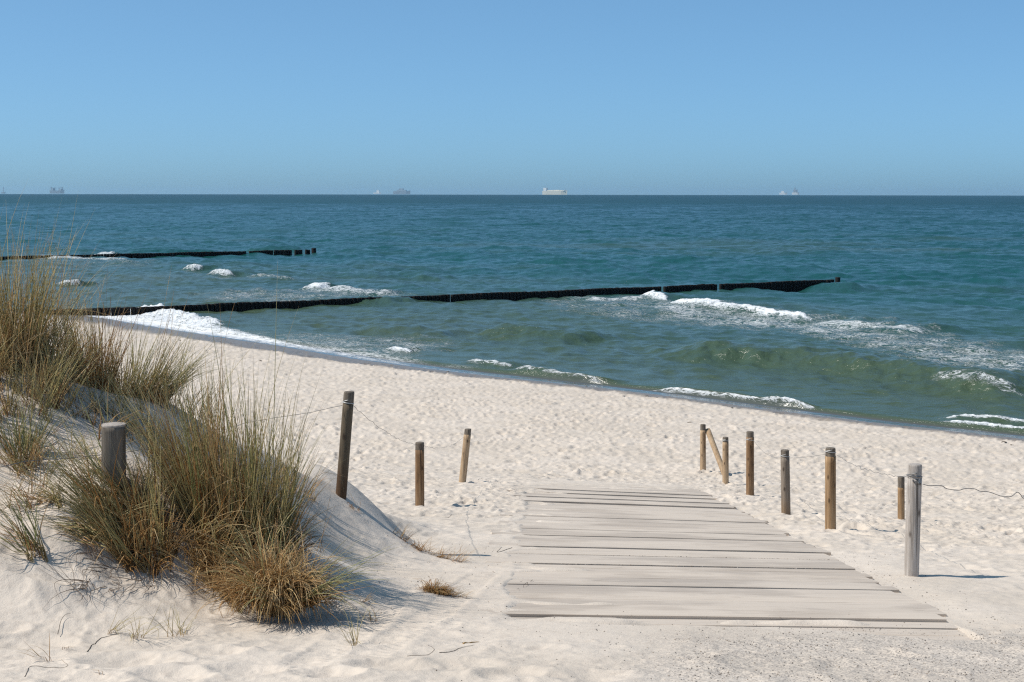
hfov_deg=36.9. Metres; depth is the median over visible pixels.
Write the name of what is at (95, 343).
marram tuft
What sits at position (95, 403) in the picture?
marram tuft
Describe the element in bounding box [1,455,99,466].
fence wire
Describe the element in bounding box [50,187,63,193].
cargo ship
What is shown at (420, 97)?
sky
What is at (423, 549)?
marram tuft
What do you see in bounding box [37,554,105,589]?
grass sprout
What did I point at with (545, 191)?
cargo ship
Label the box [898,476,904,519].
fence post
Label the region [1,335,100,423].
marram tuft
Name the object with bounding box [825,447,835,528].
fence post
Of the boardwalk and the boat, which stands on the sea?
the boat
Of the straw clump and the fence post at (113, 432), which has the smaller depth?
the fence post at (113, 432)
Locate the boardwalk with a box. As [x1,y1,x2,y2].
[480,481,972,639]
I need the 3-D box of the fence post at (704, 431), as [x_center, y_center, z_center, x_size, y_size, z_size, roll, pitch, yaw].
[4.485,2.649,33.701,0.231,1.552,1.021,-3,6,-28]
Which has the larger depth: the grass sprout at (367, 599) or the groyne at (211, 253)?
the groyne at (211, 253)
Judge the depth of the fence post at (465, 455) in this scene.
27.95 m
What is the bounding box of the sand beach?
[0,313,1023,681]
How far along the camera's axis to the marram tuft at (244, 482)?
10.19 m
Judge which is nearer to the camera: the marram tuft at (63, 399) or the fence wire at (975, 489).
the marram tuft at (63, 399)
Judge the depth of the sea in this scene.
121.71 m
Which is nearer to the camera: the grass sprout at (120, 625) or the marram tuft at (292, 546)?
the grass sprout at (120, 625)
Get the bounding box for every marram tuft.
[0,187,123,385]
[0,288,113,420]
[0,291,144,450]
[0,344,83,443]
[0,356,68,481]
[0,397,139,479]
[0,435,178,561]
[0,441,79,516]
[0,469,60,562]
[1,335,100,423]
[1,338,91,402]
[1,377,239,588]
[2,226,132,390]
[9,328,165,432]
[41,266,149,392]
[59,353,158,452]
[75,266,255,432]
[78,343,164,411]
[83,265,343,565]
[97,367,192,453]
[106,295,224,403]
[132,503,402,626]
[155,464,328,610]
[228,449,340,562]
[272,393,327,496]
[393,521,475,562]
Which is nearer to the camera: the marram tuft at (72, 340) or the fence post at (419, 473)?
the marram tuft at (72, 340)
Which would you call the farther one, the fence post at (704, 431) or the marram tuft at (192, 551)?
the fence post at (704, 431)
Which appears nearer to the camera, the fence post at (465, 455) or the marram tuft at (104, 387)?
the marram tuft at (104, 387)
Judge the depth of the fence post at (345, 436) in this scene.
13.71 m
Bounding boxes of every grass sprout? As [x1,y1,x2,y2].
[20,633,50,661]
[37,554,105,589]
[108,607,143,634]
[123,598,175,639]
[139,600,197,636]
[335,604,371,645]
[353,606,380,622]
[360,592,381,605]
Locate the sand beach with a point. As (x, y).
(532, 433)
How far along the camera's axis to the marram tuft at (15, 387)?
10.88 m
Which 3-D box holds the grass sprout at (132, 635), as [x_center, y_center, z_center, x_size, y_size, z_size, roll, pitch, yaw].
[-2.051,1.604,8.662,0.279,0.273,0.321,0,6,0]
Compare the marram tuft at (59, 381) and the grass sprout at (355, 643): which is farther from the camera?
the marram tuft at (59, 381)
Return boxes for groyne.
[1,248,315,259]
[47,277,839,315]
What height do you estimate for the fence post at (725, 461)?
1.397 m
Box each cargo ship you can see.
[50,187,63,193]
[393,188,409,193]
[542,186,566,194]
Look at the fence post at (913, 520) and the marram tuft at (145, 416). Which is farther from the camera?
the fence post at (913, 520)
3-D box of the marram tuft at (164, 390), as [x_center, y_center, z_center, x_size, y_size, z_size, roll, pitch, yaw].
[-2.700,0.169,12.183,1.273,1.536,0.842,-4,7,-37]
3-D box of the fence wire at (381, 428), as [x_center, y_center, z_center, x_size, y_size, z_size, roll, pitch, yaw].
[-1.348,0.989,17.247,0.021,1.512,7.008,0,6,1]
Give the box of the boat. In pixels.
[792,188,798,194]
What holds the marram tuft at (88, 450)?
on the sand beach
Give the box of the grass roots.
[42,549,173,609]
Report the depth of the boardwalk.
13.07 m
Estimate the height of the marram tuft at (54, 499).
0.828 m
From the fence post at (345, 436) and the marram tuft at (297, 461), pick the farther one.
the fence post at (345, 436)
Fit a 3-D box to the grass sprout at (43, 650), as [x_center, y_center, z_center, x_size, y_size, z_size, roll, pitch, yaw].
[-2.507,1.604,8.015,0.218,0.209,0.179,0,6,0]
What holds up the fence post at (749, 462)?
on the sand beach
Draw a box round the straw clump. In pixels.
[411,578,471,597]
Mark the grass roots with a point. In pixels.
(73, 589)
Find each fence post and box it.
[101,422,125,488]
[336,391,353,499]
[415,442,423,505]
[459,428,470,481]
[700,424,721,473]
[722,437,728,483]
[746,431,753,495]
[780,449,790,514]
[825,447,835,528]
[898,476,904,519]
[904,463,922,576]
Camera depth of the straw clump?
10.80 m
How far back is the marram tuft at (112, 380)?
11.72 m
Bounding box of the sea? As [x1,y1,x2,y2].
[0,194,1023,438]
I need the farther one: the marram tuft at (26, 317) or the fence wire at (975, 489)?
the fence wire at (975, 489)
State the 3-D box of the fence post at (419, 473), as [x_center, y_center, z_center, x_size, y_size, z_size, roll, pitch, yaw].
[-1.256,2.066,20.909,0.126,1.394,0.120,0,6,0]
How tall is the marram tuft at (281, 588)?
0.834 m
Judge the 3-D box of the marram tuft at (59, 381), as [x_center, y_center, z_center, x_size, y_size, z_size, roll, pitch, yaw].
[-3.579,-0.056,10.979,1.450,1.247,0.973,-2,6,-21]
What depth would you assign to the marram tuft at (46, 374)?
11.02 m
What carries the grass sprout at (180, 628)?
on the sand beach
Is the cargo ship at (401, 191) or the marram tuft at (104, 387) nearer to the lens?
the marram tuft at (104, 387)
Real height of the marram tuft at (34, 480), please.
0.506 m
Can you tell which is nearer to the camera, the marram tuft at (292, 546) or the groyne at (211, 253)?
the marram tuft at (292, 546)
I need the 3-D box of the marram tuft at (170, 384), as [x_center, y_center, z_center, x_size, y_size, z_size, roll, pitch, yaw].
[-2.865,0.279,12.311,1.260,1.309,1.066,0,6,0]
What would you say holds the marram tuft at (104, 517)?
on the sand beach
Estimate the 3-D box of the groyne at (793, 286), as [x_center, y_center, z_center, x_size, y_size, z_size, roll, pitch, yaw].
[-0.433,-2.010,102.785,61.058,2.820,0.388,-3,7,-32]
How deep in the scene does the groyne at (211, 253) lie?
170.44 m
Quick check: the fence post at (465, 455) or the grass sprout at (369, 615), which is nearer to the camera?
the grass sprout at (369, 615)
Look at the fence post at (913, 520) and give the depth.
12.88 m
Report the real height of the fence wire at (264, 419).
0.299 m
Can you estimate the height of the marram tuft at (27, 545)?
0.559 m
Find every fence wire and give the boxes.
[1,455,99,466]
[124,405,341,452]
[353,405,416,444]
[923,484,1023,498]
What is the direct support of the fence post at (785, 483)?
on the sand beach
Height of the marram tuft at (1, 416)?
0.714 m
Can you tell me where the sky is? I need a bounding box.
[0,0,1023,195]
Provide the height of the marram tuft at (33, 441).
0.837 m

